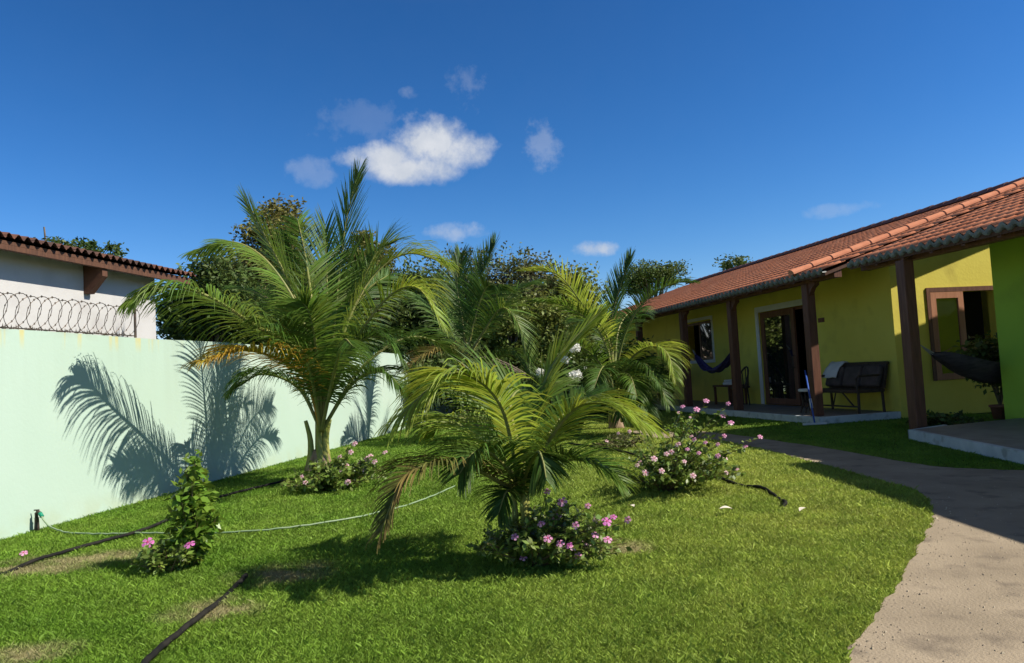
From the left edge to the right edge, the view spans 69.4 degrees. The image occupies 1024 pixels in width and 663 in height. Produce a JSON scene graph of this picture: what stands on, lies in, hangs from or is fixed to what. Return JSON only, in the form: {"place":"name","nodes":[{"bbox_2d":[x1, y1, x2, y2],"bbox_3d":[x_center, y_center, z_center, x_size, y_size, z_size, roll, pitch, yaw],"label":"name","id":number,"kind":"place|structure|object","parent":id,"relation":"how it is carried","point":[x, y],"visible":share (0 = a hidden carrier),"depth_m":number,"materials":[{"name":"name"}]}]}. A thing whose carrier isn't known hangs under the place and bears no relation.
{"place":"outdoors","nodes":[
{"label":"outdoors","id":0,"kind":"place"},
{"bbox_2d":[0,231,195,338],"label":"neighbour house","id":1,"kind":"structure","parent":0,"point":[35,267],"depth_m":9.49,"materials":[{"name":"paint"}]},
{"bbox_2d":[0,408,1023,662],"bbox_3d":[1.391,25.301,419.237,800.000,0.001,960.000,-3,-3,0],"label":"lawn","id":2,"kind":"structure","parent":0,"point":[214,620],"depth_m":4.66,"materials":[{"name":"plant"}]},
{"bbox_2d":[34,509,43,530],"bbox_3d":[-4.158,1.666,6.496,0.101,0.202,0.048,-5,-4,26],"label":"garden tap","id":3,"kind":"object","parent":2,"relation":"on","point":[36,519],"visible":0.94,"depth_m":6.49,"materials":[{"name":"metal"}]},
{"bbox_2d":[33,227,128,257],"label":"tree","id":4,"kind":"object","parent":2,"relation":"on","point":[91,246],"visible":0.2,"depth_m":20.82,"materials":[{"name":"green plant"}]},
{"bbox_2d":[0,480,284,574],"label":"garden hose","id":5,"kind":"object","parent":2,"relation":"on","point":[91,543],"visible":0.78,"depth_m":5.76,"materials":[{"name":"black rubber"}]},
{"bbox_2d":[129,538,202,574],"bbox_3d":[-2.205,1.454,4.763,0.468,0.263,0.436,-3,-3,0],"label":"flower bush","id":6,"kind":"object","parent":2,"relation":"on","point":[163,559],"visible":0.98,"depth_m":4.73,"materials":[{"name":"green plant"}]},
{"bbox_2d":[155,449,226,565],"bbox_3d":[-2.134,1.186,4.925,0.446,0.797,0.432,-3,-3,0],"label":"leafy shrub","id":7,"kind":"object","parent":2,"relation":"on","point":[191,516],"visible":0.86,"depth_m":4.86,"materials":[{"name":"green plant"}]},
{"bbox_2d":[141,573,247,662],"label":"garden hose","id":8,"kind":"object","parent":2,"relation":"on","point":[160,647],"visible":0.99,"depth_m":3.54,"materials":[{"name":"black rubber"}]},
{"bbox_2d":[155,250,282,345],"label":"tree","id":9,"kind":"object","parent":2,"relation":"on","point":[221,276],"visible":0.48,"depth_m":16.46,"materials":[{"name":"green plant"}]},
{"bbox_2d":[0,329,464,539],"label":"garden wall","id":10,"kind":"structure","parent":2,"relation":"on","point":[90,424],"depth_m":7.89,"materials":[{"name":"green paint"}]},
{"bbox_2d":[0,292,139,337],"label":"razor wire","id":11,"kind":"object","parent":10,"relation":"on","point":[69,331],"visible":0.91,"depth_m":7.17,"materials":[{"name":"metal"}]},
{"bbox_2d":[41,485,454,534],"bbox_3d":[-2.153,1.569,6.498,3.747,0.133,1.289,-2,-3,-19],"label":"garden hose","id":12,"kind":"object","parent":2,"relation":"on","point":[45,522],"visible":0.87,"depth_m":6.10,"materials":[{"name":"rubber"}]},
{"bbox_2d":[214,246,298,345],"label":"tree","id":13,"kind":"object","parent":2,"relation":"on","point":[227,256],"depth_m":21.80,"materials":[{"name":"green plant"}]},
{"bbox_2d":[226,193,337,340],"bbox_3d":[-6.100,-0.549,19.922,3.104,6.466,2.441,-3,-3,0],"label":"tree","id":14,"kind":"object","parent":2,"relation":"on","point":[275,210],"visible":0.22,"depth_m":19.83,"materials":[{"name":"green plant"}]},
{"bbox_2d":[115,157,464,471],"bbox_3d":[-2.350,-0.342,8.888,3.510,4.304,4.494,-3,-3,0],"label":"palm tree","id":15,"kind":"object","parent":2,"relation":"on","point":[320,345],"visible":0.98,"depth_m":8.81,"materials":[{"name":"green plant"}]},
{"bbox_2d":[278,441,392,493],"bbox_3d":[-1.951,1.506,8.142,1.248,0.568,1.161,-3,-3,0],"label":"flower bush","id":16,"kind":"object","parent":2,"relation":"on","point":[332,475],"visible":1,"depth_m":8.00,"materials":[{"name":"green plant"}]},
{"bbox_2d":[268,256,403,341],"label":"tree","id":17,"kind":"object","parent":2,"relation":"on","point":[336,282],"depth_m":24.00,"materials":[{"name":"green plant"}]},
{"bbox_2d":[332,228,397,348],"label":"tree","id":18,"kind":"object","parent":2,"relation":"on","point":[384,252],"visible":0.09,"depth_m":20.77,"materials":[{"name":"green plant"}]},
{"bbox_2d":[350,255,490,422],"bbox_3d":[-2.377,0.231,18.869,3.765,4.390,2.907,-3,-3,0],"label":"tree","id":19,"kind":"object","parent":2,"relation":"on","point":[409,317],"visible":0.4,"depth_m":18.46,"materials":[{"name":"green plant"}]},
{"bbox_2d":[394,232,546,424],"bbox_3d":[-0.715,-0.001,14.950,3.297,4.142,4.790,-5,-4,25],"label":"palm tree","id":20,"kind":"object","parent":2,"relation":"on","point":[465,313],"visible":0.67,"depth_m":14.37,"materials":[{"name":"green plant"}]},
{"bbox_2d":[405,241,537,338],"bbox_3d":[-0.903,-0.178,22.889,4.442,5.504,3.550,-6,-4,37],"label":"tree","id":21,"kind":"object","parent":2,"relation":"on","point":[502,278],"visible":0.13,"depth_m":22.39,"materials":[{"name":"green plant"}]},
{"bbox_2d":[405,337,622,421],"bbox_3d":[0.041,1.146,18.029,5.564,2.243,3.017,-3,-3,0],"label":"tree","id":22,"kind":"object","parent":2,"relation":"on","point":[439,360],"visible":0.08,"depth_m":17.69,"materials":[{"name":"green plant"}]},
{"bbox_2d":[364,301,671,552],"bbox_3d":[0.042,0.623,4.615,1.737,1.625,1.706,-3,-3,0],"label":"palm tree","id":23,"kind":"object","parent":2,"relation":"on","point":[525,469],"visible":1,"depth_m":4.37,"materials":[{"name":"green plant"}]},
{"bbox_2d":[450,283,588,372],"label":"tree","id":24,"kind":"object","parent":2,"relation":"on","point":[549,318],"visible":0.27,"depth_m":19.67,"materials":[{"name":"green plant"}]},
{"bbox_2d":[468,245,596,315],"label":"tree","id":25,"kind":"object","parent":2,"relation":"on","point":[533,274],"visible":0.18,"depth_m":22.02,"materials":[{"name":"green plant"}]},
{"bbox_2d":[465,488,631,567],"bbox_3d":[0.186,1.170,4.466,0.928,0.534,0.837,-2,-3,-18],"label":"flower bush","id":26,"kind":"object","parent":2,"relation":"on","point":[554,539],"visible":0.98,"depth_m":4.28,"materials":[{"name":"green plant"}]},
{"bbox_2d":[536,339,590,436],"bbox_3d":[0.963,1.000,12.653,0.840,1.758,1.265,-4,-4,20],"label":"white flower bush","id":27,"kind":"object","parent":2,"relation":"on","point":[577,372],"visible":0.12,"depth_m":12.66,"materials":[{"name":"green plant"}]},
{"bbox_2d":[519,261,609,353],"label":"tree","id":28,"kind":"object","parent":2,"relation":"on","point":[584,282],"visible":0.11,"depth_m":20.95,"materials":[{"name":"green plant"}]},
{"bbox_2d":[518,248,700,428],"bbox_3d":[1.658,0.102,13.542,3.170,3.514,3.411,-3,-3,0],"label":"palm tree","id":29,"kind":"object","parent":2,"relation":"on","point":[608,331],"visible":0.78,"depth_m":12.95,"materials":[{"name":"green plant"}]},
{"bbox_2d":[571,335,664,412],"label":"tree","id":30,"kind":"object","parent":2,"relation":"on","point":[626,353],"visible":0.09,"depth_m":18.92,"materials":[{"name":"green plant"}]},
{"bbox_2d":[592,429,644,449],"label":"flower bush","id":31,"kind":"object","parent":2,"relation":"on","point":[626,443],"visible":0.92,"depth_m":10.44,"materials":[{"name":"green plant"}]},
{"bbox_2d":[610,258,692,302],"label":"tree","id":32,"kind":"object","parent":2,"relation":"on","point":[643,274],"visible":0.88,"depth_m":45.46,"materials":[{"name":"green plant"}]},
{"bbox_2d":[570,443,787,507],"bbox_3d":[1.672,1.545,8.659,0.385,0.060,5.919,-2,-3,-12],"label":"garden hose","id":33,"kind":"object","parent":2,"relation":"on","point":[784,501],"visible":0.59,"depth_m":6.84,"materials":[{"name":"black rubber"}]},
{"bbox_2d":[664,411,698,437],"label":"flower bush","id":34,"kind":"object","parent":2,"relation":"on","point":[688,432],"visible":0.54,"depth_m":11.64,"materials":[{"name":"green plant"}]},
{"bbox_2d":[614,399,762,492],"bbox_3d":[1.493,1.053,6.714,1.385,0.889,1.475,-3,-3,0],"label":"flower bush","id":35,"kind":"object","parent":2,"relation":"on","point":[666,467],"visible":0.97,"depth_m":6.56,"materials":[{"name":"green plant"}]},
{"bbox_2d":[712,252,752,270],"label":"tree","id":36,"kind":"object","parent":2,"relation":"on","point":[737,261],"visible":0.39,"depth_m":45.40,"materials":[{"name":"green plant"}]},
{"bbox_2d":[594,177,1023,464],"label":"house","id":37,"kind":"structure","parent":2,"relation":"on","point":[896,292],"depth_m":13.41,"materials":[{"name":"paint"}]},
{"bbox_2d":[687,315,714,363],"bbox_3d":[5.256,0.260,20.790,0.152,1.260,2.060,-2,-3,-11],"label":"window","id":38,"kind":"structure","parent":37,"relation":"in","point":[707,350],"depth_m":20.31,"materials":[{"name":"brown wood"}]},
{"bbox_2d":[692,349,729,373],"bbox_3d":[4.683,0.648,17.166,0.340,0.652,2.225,-3,-3,-11],"label":"hammock","id":39,"kind":"object","parent":37,"relation":"hanging from","point":[719,368],"visible":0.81,"depth_m":17.02,"materials":[{"name":"blue fabric"}]},
{"bbox_2d":[713,384,747,404],"bbox_3d":[5.349,1.545,18.113,0.500,0.480,0.840,-2,-3,-11],"label":"side table","id":40,"kind":"object","parent":37,"relation":"on","point":[730,394],"visible":0.64,"depth_m":17.77,"materials":[{"name":"brown wood"}]},
{"bbox_2d":[723,379,731,384],"bbox_3d":[5.355,1.233,18.024,0.300,0.130,0.340,-2,-4,-23],"label":"folded linen","id":41,"kind":"object","parent":40,"relation":"on","point":[727,382],"visible":0.62,"depth_m":17.97,"materials":[{"name":"white fabric"}]},
{"bbox_2d":[730,366,750,404],"bbox_3d":[5.414,1.288,17.538,0.454,0.921,0.467,-5,-4,22],"label":"chair","id":42,"kind":"object","parent":37,"relation":"on","point":[746,385],"visible":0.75,"depth_m":17.43,"materials":[{"name":"wicker"}]},
{"bbox_2d":[754,299,807,405],"bbox_3d":[6.135,0.493,16.412,0.162,2.285,2.380,-2,-3,-11],"label":"door","id":43,"kind":"structure","parent":37,"relation":"in","point":[778,327],"depth_m":16.75,"materials":[{"name":"brown wood"}]},
{"bbox_2d":[798,388,809,413],"bbox_3d":[5.585,1.304,13.917,0.356,0.459,0.351,-2,-3,-11],"label":"stool","id":44,"kind":"object","parent":37,"relation":"on","point":[804,390],"visible":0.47,"depth_m":13.85,"materials":[{"name":"brown wood"}]},
{"bbox_2d":[806,361,888,413],"bbox_3d":[6.241,1.038,13.829,0.674,0.900,1.600,-2,-3,-11],"label":"bench","id":45,"kind":"object","parent":37,"relation":"on","point":[858,378],"visible":0.84,"depth_m":13.49,"materials":[{"name":"wicker"}]},
{"bbox_2d":[822,361,848,377],"bbox_3d":[6.345,0.743,14.463,0.372,0.324,0.459,-2,-3,-11],"label":"towel","id":46,"kind":"object","parent":45,"relation":"on","point":[831,370],"visible":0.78,"depth_m":14.42,"materials":[{"name":"white fabric"}]},
{"bbox_2d":[925,286,992,380],"bbox_3d":[8.157,0.020,13.312,1.490,1.660,0.050,-2,-3,-11],"label":"window","id":47,"kind":"structure","parent":37,"relation":"in","point":[945,308],"depth_m":13.24,"materials":[{"name":"brown wood"}]},
{"bbox_2d":[921,345,1001,382],"bbox_3d":[7.553,0.465,11.445,3.727,0.662,0.550,-2,-4,-26],"label":"hammock","id":48,"kind":"object","parent":37,"relation":"hanging from","point":[978,369],"visible":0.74,"depth_m":10.92,"materials":[{"name":"grey fabric"}]},
{"bbox_2d":[949,329,1004,419],"bbox_3d":[7.676,0.688,11.850,1.255,1.452,1.236,-3,-3,0],"label":"potted plant","id":49,"kind":"object","parent":37,"relation":"on","point":[982,348],"visible":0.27,"depth_m":11.78,"materials":[{"name":"green plant"}]},
{"bbox_2d":[803,370,826,424],"bbox_3d":[5.085,1.133,12.809,0.400,0.918,0.656,-3,-3,0],"label":"floor squeegee","id":50,"kind":"object","parent":2,"relation":"on","point":[811,407],"visible":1,"depth_m":12.64,"materials":[{"name":"blue plastic"}]},
{"bbox_2d":[902,409,983,427],"bbox_3d":[6.464,1.352,11.105,1.010,0.371,1.050,0,-4,-40],"label":"plant","id":51,"kind":"object","parent":2,"relation":"on","point":[935,419],"visible":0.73,"depth_m":10.98,"materials":[{"name":"green plant"}]},
{"bbox_2d":[0,0,1023,339],"label":"sky","id":52,"kind":"structure","parent":0,"point":[697,132],"materials":[{"name":"blue"}]},
{"bbox_2d":[657,365,670,401],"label":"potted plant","id":53,"kind":"object","parent":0,"point":[667,373],"visible":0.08,"depth_m":21.55,"materials":[{"name":"green plant"}]},
{"bbox_2d":[659,373,676,401],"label":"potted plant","id":54,"kind":"object","parent":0,"point":[671,388],"visible":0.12,"depth_m":20.38,"materials":[{"name":"green plant"}]},
{"bbox_2d":[633,428,1023,662],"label":"path","id":55,"kind":"structure","parent":0,"point":[959,631],"depth_m":3.84,"materials":[{"name":"beige concrete"}]},
{"bbox_2d":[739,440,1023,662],"bbox_3d":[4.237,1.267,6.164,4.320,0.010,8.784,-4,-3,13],"label":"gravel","id":56,"kind":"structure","parent":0,"point":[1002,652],"depth_m":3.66,"materials":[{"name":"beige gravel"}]}
]}

